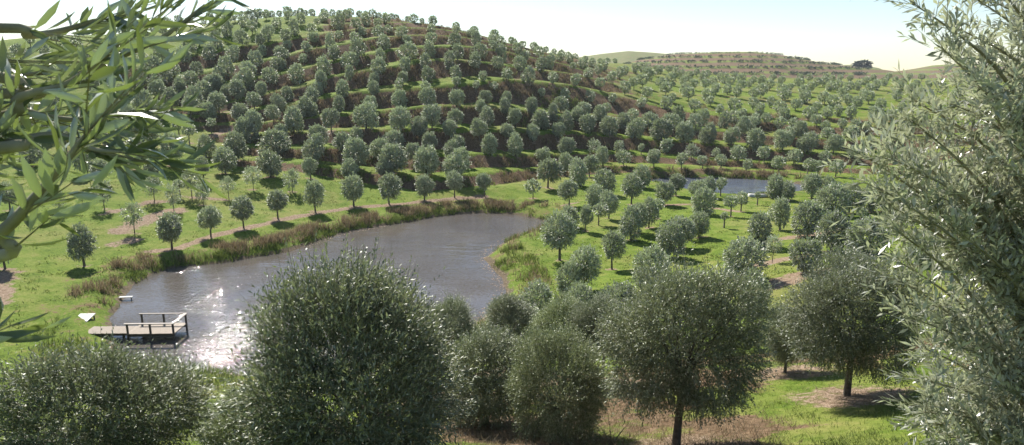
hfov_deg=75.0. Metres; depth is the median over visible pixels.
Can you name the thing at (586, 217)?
olive tree
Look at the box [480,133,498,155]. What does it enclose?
olive tree
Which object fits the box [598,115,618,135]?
olive tree
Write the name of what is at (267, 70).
olive tree
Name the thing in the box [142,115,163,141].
olive tree
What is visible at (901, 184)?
olive tree
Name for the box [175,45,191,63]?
olive tree
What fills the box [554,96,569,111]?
olive tree
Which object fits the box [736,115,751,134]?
olive tree
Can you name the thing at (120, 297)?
landing plank
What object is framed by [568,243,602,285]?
olive tree
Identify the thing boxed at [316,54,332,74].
olive tree
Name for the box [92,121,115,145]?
olive tree
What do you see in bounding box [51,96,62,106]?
olive tree
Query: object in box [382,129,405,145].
olive tree
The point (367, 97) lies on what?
olive tree
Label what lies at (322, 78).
olive tree
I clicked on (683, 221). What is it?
olive tree
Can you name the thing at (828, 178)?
olive tree
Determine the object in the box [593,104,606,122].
olive tree
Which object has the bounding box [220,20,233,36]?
olive tree
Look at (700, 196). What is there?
olive tree
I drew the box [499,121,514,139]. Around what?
olive tree
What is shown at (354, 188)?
olive tree
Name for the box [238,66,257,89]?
olive tree
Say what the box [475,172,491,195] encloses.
olive tree
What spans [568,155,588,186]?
olive tree
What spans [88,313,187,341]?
jetty
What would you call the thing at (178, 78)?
olive tree
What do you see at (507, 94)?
olive tree
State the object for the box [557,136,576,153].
olive tree
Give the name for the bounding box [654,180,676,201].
olive tree
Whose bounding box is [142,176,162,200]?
olive tree
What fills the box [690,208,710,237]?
olive tree
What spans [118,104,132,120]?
olive tree
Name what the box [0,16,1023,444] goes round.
ground
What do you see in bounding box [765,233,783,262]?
olive tree
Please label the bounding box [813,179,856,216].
olive tree
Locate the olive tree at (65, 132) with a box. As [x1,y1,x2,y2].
[62,130,69,150]
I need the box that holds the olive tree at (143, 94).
[130,89,153,114]
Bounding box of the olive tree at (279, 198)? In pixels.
[265,188,288,218]
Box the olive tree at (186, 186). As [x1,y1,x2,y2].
[181,169,202,196]
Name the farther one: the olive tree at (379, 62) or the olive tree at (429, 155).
the olive tree at (379, 62)
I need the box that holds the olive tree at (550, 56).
[545,52,555,69]
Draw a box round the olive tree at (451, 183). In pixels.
[445,169,464,197]
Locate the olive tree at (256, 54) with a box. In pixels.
[248,50,263,67]
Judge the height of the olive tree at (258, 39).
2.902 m
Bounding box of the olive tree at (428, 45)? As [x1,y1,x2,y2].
[422,40,436,57]
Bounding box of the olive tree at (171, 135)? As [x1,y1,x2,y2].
[159,132,182,159]
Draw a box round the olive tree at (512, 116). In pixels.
[507,107,522,127]
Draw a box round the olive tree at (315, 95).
[303,86,319,102]
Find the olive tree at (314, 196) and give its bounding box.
[302,177,325,211]
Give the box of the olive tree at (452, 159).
[440,146,472,175]
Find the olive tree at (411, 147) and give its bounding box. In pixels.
[403,142,420,161]
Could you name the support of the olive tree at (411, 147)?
on the ground at (116, 232)
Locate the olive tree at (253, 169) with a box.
[241,165,261,189]
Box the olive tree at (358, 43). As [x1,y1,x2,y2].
[349,36,367,56]
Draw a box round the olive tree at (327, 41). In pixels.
[324,29,336,47]
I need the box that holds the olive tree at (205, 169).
[195,155,208,180]
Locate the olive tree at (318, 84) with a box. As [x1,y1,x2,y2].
[309,81,322,95]
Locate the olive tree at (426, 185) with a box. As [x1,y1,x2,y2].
[415,173,435,199]
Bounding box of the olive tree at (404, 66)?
[399,56,410,71]
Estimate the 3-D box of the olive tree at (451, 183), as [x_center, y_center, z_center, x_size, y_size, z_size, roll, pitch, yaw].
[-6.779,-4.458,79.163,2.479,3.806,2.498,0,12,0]
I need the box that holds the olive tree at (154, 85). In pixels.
[147,77,165,96]
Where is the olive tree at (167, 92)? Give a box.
[159,86,179,109]
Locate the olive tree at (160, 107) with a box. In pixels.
[148,99,169,120]
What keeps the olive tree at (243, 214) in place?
on the ground at (116, 232)
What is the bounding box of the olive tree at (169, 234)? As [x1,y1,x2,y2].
[155,211,182,248]
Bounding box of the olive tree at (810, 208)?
[790,198,825,237]
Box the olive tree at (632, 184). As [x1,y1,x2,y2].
[620,172,645,203]
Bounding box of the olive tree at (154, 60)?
[143,54,160,68]
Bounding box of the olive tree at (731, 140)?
[723,125,740,144]
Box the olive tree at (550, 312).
[525,280,599,377]
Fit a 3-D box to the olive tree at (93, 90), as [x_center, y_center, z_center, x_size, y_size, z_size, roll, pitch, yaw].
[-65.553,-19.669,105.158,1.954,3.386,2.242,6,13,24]
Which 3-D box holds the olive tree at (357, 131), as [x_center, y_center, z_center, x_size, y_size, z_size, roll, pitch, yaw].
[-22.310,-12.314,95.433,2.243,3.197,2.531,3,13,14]
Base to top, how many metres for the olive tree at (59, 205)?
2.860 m
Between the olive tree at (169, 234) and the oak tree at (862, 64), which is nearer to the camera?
the olive tree at (169, 234)
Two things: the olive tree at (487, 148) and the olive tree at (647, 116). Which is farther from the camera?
the olive tree at (647, 116)
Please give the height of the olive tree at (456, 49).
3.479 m
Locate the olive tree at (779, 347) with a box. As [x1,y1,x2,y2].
[758,294,826,372]
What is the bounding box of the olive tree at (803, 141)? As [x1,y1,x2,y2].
[795,130,820,152]
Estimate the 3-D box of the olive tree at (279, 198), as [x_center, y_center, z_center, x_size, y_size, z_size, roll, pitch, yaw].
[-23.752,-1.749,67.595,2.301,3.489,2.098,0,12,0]
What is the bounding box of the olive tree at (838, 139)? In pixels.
[824,133,844,152]
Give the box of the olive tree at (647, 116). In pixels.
[641,111,657,128]
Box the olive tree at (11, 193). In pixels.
[0,181,16,210]
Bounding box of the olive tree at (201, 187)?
[192,183,209,204]
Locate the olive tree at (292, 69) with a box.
[287,62,304,83]
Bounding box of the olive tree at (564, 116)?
[558,109,574,130]
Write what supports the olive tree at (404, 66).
on the ground at (116, 232)
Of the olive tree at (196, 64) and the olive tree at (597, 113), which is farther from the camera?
the olive tree at (196, 64)
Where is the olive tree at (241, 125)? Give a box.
[233,114,258,142]
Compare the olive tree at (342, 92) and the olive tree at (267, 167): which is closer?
the olive tree at (267, 167)
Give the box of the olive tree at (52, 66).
[48,64,55,80]
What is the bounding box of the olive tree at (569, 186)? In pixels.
[556,179,578,205]
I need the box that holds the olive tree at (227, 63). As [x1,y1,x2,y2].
[218,55,235,75]
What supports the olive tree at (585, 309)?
on the ground at (116, 232)
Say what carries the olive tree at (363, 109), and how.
on the ground at (116, 232)
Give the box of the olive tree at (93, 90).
[89,88,97,95]
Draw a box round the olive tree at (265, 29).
[260,23,274,41]
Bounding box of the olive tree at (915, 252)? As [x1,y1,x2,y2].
[902,227,937,265]
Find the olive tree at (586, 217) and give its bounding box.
[580,203,593,231]
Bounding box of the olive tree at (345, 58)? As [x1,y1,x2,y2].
[339,51,359,67]
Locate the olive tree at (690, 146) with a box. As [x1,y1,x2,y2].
[685,143,699,159]
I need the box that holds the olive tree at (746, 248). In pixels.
[719,234,771,279]
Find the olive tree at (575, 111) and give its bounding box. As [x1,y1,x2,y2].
[571,106,584,121]
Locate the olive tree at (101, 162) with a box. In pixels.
[89,158,111,176]
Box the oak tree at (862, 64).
[851,59,872,67]
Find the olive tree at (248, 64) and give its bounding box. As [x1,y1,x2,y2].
[238,60,258,75]
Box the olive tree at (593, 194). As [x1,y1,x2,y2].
[584,181,603,206]
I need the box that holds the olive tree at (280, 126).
[273,122,287,142]
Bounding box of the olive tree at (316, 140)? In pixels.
[300,131,325,160]
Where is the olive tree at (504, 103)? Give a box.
[499,96,510,113]
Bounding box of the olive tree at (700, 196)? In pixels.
[689,185,718,214]
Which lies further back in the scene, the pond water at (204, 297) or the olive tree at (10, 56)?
the olive tree at (10, 56)
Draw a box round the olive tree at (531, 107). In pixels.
[524,96,536,113]
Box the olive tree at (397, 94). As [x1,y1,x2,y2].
[391,88,407,106]
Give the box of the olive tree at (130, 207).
[119,201,144,232]
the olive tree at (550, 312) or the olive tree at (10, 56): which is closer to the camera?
the olive tree at (550, 312)
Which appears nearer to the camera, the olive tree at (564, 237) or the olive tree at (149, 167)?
the olive tree at (564, 237)
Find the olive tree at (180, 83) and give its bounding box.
[171,80,186,98]
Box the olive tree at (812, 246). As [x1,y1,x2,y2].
[787,235,824,273]
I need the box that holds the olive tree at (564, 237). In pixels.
[540,208,578,260]
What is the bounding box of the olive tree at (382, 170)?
[374,158,395,175]
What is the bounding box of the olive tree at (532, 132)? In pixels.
[526,123,539,141]
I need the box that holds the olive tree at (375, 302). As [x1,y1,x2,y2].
[200,226,481,444]
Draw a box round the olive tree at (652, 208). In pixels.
[643,195,660,227]
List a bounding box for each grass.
[0,284,987,444]
[18,335,973,444]
[131,16,1001,190]
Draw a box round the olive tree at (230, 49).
[224,44,239,61]
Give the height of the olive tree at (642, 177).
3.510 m
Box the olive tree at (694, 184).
[687,178,707,195]
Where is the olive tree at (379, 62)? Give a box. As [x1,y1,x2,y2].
[368,56,386,75]
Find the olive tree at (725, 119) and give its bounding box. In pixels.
[716,107,732,127]
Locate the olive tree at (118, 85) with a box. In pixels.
[115,83,128,96]
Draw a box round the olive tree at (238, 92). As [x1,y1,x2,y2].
[229,77,246,99]
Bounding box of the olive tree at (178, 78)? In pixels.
[173,76,185,88]
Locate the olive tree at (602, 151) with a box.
[595,145,608,165]
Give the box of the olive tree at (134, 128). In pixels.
[131,117,137,133]
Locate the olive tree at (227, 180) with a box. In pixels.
[217,175,235,197]
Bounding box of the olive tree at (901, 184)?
[896,180,911,207]
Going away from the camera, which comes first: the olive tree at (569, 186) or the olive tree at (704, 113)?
the olive tree at (569, 186)
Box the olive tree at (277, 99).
[269,93,286,113]
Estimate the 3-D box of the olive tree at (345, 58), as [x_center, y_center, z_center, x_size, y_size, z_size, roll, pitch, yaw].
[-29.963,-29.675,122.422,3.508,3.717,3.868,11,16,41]
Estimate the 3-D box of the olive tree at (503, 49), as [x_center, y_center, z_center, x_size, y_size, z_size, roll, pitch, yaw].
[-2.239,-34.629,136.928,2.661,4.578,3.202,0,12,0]
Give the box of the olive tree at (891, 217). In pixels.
[880,205,908,232]
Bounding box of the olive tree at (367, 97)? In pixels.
[363,95,377,109]
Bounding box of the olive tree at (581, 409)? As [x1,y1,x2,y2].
[496,305,613,444]
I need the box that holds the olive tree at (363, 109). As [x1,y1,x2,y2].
[351,99,378,130]
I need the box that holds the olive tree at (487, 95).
[478,90,492,103]
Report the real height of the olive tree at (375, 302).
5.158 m
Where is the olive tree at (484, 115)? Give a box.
[479,105,494,128]
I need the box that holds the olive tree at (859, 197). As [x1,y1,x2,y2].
[837,181,866,211]
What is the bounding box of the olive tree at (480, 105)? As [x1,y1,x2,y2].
[475,98,486,112]
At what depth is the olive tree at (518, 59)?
128.50 m
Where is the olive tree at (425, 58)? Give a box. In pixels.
[419,53,431,68]
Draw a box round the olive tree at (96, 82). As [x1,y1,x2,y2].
[86,74,99,88]
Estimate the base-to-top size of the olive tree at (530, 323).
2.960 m
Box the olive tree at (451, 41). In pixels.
[447,32,461,45]
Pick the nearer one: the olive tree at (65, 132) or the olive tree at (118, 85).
the olive tree at (65, 132)
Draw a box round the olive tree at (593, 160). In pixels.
[582,153,600,176]
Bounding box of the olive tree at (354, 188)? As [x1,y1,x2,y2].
[339,171,364,206]
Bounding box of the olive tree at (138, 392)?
[0,323,226,444]
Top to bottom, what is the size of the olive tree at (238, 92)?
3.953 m
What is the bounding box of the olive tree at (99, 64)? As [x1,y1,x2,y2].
[0,0,252,342]
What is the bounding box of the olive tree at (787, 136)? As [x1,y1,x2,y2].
[772,129,794,149]
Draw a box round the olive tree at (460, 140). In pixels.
[451,134,465,148]
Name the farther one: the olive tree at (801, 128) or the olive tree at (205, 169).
the olive tree at (801, 128)
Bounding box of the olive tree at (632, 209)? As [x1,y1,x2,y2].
[617,204,642,241]
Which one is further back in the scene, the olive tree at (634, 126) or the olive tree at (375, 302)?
the olive tree at (634, 126)
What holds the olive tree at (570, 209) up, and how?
on the ground at (116, 232)
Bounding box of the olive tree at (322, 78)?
[314,69,327,88]
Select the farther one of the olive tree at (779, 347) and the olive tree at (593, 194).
the olive tree at (593, 194)
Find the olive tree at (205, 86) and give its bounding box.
[195,79,214,102]
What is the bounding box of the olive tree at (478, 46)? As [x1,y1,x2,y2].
[469,42,488,58]
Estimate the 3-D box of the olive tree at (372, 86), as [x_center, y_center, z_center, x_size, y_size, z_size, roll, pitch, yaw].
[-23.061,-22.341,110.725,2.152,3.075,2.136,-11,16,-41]
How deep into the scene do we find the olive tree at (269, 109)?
102.29 m
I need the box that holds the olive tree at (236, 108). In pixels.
[229,101,248,119]
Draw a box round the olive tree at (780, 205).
[767,194,790,229]
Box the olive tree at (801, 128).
[793,120,808,137]
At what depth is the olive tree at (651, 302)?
12.90 m
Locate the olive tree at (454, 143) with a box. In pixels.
[443,139,459,155]
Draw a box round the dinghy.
[748,193,767,196]
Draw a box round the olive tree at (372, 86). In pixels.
[366,79,379,94]
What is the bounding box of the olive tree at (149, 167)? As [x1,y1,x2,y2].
[142,158,158,172]
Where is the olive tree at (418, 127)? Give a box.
[408,115,428,135]
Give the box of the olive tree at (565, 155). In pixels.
[559,151,572,172]
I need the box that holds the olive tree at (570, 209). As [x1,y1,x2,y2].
[562,203,581,226]
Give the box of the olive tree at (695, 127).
[687,112,703,132]
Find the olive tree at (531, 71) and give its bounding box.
[520,65,534,84]
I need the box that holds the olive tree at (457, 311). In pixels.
[425,283,481,381]
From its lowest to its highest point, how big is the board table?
0.346 m
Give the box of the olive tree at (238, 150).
[222,128,248,161]
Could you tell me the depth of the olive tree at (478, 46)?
131.80 m
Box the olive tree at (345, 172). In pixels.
[340,157,359,177]
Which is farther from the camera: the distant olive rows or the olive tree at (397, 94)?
the distant olive rows
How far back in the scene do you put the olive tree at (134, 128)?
92.45 m
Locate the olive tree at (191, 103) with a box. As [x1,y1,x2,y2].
[181,95,200,117]
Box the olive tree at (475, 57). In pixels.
[468,51,480,69]
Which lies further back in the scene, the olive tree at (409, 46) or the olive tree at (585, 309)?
the olive tree at (409, 46)
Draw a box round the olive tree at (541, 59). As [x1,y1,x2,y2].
[535,55,547,70]
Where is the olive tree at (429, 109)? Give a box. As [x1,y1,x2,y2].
[420,103,441,128]
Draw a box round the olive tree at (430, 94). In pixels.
[417,86,436,104]
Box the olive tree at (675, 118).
[662,112,681,129]
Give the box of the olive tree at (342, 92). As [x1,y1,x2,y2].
[335,78,349,97]
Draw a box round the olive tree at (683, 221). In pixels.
[668,214,697,240]
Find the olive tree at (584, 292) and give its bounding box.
[565,279,596,304]
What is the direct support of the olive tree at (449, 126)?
on the ground at (116, 232)
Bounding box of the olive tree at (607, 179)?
[592,168,616,194]
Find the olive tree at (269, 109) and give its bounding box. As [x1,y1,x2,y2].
[264,104,280,123]
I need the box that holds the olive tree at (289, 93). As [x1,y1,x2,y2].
[280,86,293,100]
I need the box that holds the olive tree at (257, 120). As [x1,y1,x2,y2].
[244,109,263,133]
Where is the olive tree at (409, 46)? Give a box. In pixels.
[395,40,418,59]
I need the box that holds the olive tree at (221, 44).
[206,29,223,48]
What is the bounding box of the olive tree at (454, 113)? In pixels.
[446,108,464,126]
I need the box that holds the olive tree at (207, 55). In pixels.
[201,42,216,61]
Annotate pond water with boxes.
[110,213,543,375]
[650,178,821,193]
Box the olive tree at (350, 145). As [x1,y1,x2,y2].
[341,135,371,166]
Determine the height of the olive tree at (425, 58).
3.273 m
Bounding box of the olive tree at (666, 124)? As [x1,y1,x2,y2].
[649,117,673,139]
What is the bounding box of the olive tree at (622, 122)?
[617,111,630,129]
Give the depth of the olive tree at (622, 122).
115.90 m
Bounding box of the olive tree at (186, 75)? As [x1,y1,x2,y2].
[178,70,198,85]
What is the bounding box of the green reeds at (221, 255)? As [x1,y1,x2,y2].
[33,170,829,388]
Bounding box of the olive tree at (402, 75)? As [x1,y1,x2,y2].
[397,71,408,82]
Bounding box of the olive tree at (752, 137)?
[744,127,766,152]
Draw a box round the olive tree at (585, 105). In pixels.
[576,101,591,114]
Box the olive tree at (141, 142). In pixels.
[124,139,146,166]
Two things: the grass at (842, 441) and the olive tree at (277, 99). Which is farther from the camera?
the olive tree at (277, 99)
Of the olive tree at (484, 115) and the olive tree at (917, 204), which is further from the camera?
the olive tree at (484, 115)
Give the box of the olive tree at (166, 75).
[159,69,172,84]
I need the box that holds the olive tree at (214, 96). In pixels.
[207,90,227,112]
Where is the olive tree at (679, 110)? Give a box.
[671,105,685,120]
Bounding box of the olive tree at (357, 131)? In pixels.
[348,125,364,140]
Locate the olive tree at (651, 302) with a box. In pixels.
[587,235,797,444]
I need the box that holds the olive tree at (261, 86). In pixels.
[254,80,267,96]
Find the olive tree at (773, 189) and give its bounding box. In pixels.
[766,172,785,198]
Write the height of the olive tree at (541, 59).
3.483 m
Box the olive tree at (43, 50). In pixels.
[39,44,49,53]
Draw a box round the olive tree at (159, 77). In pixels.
[149,74,165,91]
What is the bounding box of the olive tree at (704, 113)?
[694,108,709,124]
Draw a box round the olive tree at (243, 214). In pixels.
[229,194,254,227]
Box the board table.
[78,313,95,321]
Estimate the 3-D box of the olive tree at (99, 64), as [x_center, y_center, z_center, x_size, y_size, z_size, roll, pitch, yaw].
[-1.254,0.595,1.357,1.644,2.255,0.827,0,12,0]
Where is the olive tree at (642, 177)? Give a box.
[632,164,651,187]
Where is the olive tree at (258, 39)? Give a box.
[255,33,265,45]
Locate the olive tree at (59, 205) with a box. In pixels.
[52,189,66,208]
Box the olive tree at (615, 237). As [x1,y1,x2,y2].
[601,229,627,269]
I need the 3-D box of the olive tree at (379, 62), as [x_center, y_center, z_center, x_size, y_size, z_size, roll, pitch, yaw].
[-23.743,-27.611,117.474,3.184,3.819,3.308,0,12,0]
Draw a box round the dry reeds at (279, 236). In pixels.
[61,165,804,327]
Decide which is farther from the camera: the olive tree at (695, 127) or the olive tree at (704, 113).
the olive tree at (704, 113)
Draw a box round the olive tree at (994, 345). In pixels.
[816,0,1023,444]
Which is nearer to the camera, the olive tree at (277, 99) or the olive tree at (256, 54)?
the olive tree at (277, 99)
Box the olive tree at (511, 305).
[478,286,538,359]
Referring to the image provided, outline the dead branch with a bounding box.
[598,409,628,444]
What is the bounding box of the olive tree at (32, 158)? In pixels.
[16,142,43,166]
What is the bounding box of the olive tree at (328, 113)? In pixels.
[320,108,339,130]
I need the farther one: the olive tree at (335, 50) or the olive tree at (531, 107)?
the olive tree at (335, 50)
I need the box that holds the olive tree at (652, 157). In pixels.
[646,148,661,167]
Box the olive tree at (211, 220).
[196,204,222,236]
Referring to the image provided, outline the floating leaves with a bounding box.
[297,221,543,322]
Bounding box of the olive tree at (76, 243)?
[65,221,99,265]
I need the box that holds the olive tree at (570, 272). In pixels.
[553,260,583,293]
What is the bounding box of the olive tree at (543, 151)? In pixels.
[534,146,550,159]
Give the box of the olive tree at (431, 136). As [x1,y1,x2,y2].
[421,130,437,147]
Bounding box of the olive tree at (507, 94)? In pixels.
[501,91,511,102]
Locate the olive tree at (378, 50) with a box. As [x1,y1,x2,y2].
[374,47,385,60]
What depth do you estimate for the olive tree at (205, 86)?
111.17 m
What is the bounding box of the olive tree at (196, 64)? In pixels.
[189,61,203,77]
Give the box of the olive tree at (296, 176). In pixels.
[282,168,299,191]
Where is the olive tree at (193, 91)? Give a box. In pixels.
[184,83,204,107]
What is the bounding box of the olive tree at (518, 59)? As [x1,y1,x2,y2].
[512,55,526,71]
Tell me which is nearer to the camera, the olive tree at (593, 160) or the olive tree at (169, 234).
the olive tree at (169, 234)
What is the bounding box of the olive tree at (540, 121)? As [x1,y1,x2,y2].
[531,108,550,129]
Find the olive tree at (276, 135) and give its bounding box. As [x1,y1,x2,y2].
[257,127,291,156]
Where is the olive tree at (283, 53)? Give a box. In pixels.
[273,45,289,58]
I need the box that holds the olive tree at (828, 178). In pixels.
[822,174,837,193]
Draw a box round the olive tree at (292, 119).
[283,105,304,134]
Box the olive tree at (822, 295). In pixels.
[773,231,942,395]
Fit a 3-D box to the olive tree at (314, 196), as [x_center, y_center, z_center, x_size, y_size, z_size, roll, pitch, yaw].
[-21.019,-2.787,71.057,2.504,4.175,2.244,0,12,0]
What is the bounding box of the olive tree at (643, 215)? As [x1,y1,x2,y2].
[630,201,648,228]
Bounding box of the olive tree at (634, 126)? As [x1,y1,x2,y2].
[625,117,645,137]
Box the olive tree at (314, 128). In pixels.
[308,124,329,147]
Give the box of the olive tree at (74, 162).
[71,153,95,171]
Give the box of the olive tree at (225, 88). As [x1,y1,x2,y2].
[220,83,232,100]
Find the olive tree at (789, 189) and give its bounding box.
[780,180,796,200]
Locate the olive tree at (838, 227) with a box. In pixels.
[814,205,853,251]
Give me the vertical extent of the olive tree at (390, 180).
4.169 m
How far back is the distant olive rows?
479.95 m
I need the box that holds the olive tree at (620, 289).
[595,279,636,316]
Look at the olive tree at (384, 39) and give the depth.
129.28 m
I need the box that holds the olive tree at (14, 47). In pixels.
[8,43,26,58]
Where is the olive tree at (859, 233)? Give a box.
[840,213,894,256]
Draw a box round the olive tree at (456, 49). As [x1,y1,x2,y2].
[452,42,464,59]
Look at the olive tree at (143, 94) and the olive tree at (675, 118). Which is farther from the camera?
the olive tree at (675, 118)
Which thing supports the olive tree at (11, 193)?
on the ground at (116, 232)
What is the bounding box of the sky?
[0,0,1023,70]
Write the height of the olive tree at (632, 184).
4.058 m
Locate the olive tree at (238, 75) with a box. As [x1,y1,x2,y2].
[230,72,246,85]
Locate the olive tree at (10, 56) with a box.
[7,49,14,65]
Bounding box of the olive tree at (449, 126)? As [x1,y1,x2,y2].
[442,118,457,138]
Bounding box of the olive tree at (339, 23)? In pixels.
[330,12,345,30]
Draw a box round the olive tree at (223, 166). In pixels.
[211,146,237,173]
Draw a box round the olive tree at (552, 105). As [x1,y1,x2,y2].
[547,102,558,120]
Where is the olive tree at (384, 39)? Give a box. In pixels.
[375,33,391,49]
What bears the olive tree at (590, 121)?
on the ground at (116, 232)
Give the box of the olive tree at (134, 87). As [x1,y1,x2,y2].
[128,75,142,91]
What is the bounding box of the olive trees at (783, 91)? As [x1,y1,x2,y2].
[24,6,964,237]
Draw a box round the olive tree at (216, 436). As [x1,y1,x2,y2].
[187,379,293,444]
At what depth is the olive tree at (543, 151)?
98.78 m
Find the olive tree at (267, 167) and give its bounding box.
[255,149,282,176]
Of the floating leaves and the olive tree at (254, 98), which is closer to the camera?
the floating leaves
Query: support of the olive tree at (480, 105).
on the ground at (116, 232)
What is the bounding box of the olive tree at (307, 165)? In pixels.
[300,157,318,178]
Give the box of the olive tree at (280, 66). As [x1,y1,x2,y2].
[270,57,286,70]
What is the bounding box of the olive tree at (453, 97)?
[448,89,465,107]
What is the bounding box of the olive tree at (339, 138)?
[331,130,350,152]
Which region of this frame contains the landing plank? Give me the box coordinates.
[118,296,132,299]
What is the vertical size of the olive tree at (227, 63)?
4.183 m
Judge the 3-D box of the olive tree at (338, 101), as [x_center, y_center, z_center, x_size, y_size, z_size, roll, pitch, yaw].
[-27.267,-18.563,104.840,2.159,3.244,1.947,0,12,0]
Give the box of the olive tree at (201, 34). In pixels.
[193,27,205,45]
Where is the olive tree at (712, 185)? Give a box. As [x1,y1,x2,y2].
[703,175,716,195]
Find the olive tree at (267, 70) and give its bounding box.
[261,66,278,85]
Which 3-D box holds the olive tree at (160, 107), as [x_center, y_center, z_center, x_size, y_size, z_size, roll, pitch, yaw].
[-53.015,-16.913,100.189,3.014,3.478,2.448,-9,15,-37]
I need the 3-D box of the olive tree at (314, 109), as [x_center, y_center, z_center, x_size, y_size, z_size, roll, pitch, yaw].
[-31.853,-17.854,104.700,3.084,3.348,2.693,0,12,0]
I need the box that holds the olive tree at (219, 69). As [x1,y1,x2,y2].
[211,64,226,83]
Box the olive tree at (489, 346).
[440,315,545,433]
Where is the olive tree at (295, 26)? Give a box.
[287,18,299,35]
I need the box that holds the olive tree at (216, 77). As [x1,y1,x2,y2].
[207,72,221,88]
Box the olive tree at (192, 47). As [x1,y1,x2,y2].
[181,41,196,53]
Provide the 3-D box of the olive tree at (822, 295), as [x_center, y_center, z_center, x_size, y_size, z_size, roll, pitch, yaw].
[8.737,2.506,17.151,3.814,4.828,3.980,7,14,31]
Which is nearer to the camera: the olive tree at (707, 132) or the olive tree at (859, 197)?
the olive tree at (859, 197)
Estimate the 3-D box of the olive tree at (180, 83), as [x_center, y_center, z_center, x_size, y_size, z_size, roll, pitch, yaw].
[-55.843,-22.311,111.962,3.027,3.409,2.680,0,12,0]
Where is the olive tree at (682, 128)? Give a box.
[674,118,695,142]
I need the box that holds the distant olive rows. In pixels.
[622,51,870,78]
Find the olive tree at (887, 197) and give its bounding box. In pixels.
[872,182,898,211]
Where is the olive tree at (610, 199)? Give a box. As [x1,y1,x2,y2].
[599,189,619,218]
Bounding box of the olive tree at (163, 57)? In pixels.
[153,42,168,60]
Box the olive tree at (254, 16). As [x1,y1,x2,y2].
[244,7,258,22]
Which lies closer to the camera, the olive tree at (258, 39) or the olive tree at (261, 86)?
the olive tree at (261, 86)
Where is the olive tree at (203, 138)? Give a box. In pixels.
[196,133,216,157]
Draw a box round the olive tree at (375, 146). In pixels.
[369,135,388,159]
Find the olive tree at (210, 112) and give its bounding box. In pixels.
[198,101,217,121]
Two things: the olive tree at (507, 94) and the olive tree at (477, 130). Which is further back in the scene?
the olive tree at (507, 94)
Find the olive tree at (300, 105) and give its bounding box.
[295,95,312,116]
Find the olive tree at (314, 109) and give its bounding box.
[302,100,318,116]
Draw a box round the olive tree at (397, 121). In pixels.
[388,105,410,129]
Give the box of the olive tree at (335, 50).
[326,45,339,60]
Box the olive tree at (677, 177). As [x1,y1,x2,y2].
[668,173,687,195]
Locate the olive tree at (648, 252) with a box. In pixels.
[631,243,673,283]
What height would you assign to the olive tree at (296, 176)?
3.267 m
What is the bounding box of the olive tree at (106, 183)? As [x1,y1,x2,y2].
[90,180,113,209]
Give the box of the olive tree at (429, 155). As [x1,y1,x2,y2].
[413,143,440,174]
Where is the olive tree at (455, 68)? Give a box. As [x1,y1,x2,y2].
[450,64,461,80]
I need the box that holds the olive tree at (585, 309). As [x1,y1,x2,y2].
[562,287,633,379]
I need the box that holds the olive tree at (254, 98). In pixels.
[246,91,261,108]
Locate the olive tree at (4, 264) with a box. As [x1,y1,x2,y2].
[0,245,14,268]
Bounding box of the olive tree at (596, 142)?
[587,137,601,152]
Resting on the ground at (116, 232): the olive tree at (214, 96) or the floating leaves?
the olive tree at (214, 96)
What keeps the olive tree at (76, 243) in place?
on the ground at (116, 232)
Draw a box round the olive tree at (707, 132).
[697,121,717,143]
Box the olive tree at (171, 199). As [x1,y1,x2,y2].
[164,183,182,209]
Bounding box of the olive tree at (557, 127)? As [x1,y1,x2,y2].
[550,121,565,140]
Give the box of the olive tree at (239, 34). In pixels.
[232,27,250,45]
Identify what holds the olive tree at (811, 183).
on the ground at (116, 232)
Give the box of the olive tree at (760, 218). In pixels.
[746,210,773,249]
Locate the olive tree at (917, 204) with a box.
[908,196,928,213]
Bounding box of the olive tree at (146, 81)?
[137,65,152,85]
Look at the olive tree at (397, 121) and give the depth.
98.18 m
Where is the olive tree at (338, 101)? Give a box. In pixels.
[332,95,345,111]
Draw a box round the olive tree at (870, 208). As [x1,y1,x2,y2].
[859,183,880,211]
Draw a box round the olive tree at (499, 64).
[491,56,503,70]
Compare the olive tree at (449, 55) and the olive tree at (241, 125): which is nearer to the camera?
the olive tree at (241, 125)
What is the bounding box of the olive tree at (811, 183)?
[800,172,822,197]
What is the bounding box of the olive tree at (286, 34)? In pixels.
[279,28,291,40]
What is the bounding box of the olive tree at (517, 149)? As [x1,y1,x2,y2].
[507,131,523,156]
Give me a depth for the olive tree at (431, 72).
115.99 m
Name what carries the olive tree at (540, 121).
on the ground at (116, 232)
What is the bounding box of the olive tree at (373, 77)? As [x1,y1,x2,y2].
[368,72,379,85]
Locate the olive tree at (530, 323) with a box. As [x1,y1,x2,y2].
[499,302,540,345]
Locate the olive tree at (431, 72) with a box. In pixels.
[422,65,435,81]
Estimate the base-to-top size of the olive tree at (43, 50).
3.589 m
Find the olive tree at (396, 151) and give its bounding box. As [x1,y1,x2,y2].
[377,142,408,172]
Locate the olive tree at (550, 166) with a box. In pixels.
[535,156,565,187]
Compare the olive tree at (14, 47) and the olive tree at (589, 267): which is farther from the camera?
the olive tree at (14, 47)
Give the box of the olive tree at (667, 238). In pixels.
[655,220,687,256]
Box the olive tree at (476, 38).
[471,28,480,44]
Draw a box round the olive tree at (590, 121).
[579,113,596,132]
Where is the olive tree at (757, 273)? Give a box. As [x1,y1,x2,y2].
[739,266,772,311]
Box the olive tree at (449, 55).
[444,49,455,70]
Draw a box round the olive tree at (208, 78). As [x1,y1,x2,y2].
[203,73,222,90]
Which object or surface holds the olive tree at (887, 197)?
on the ground at (116, 232)
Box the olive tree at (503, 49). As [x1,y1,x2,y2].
[495,43,506,61]
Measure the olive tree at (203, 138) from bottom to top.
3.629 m
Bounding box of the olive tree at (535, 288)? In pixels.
[518,277,553,311]
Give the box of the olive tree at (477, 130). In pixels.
[469,118,487,140]
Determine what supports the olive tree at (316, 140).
on the ground at (116, 232)
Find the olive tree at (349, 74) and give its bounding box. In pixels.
[344,64,354,81]
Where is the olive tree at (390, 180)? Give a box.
[377,173,402,204]

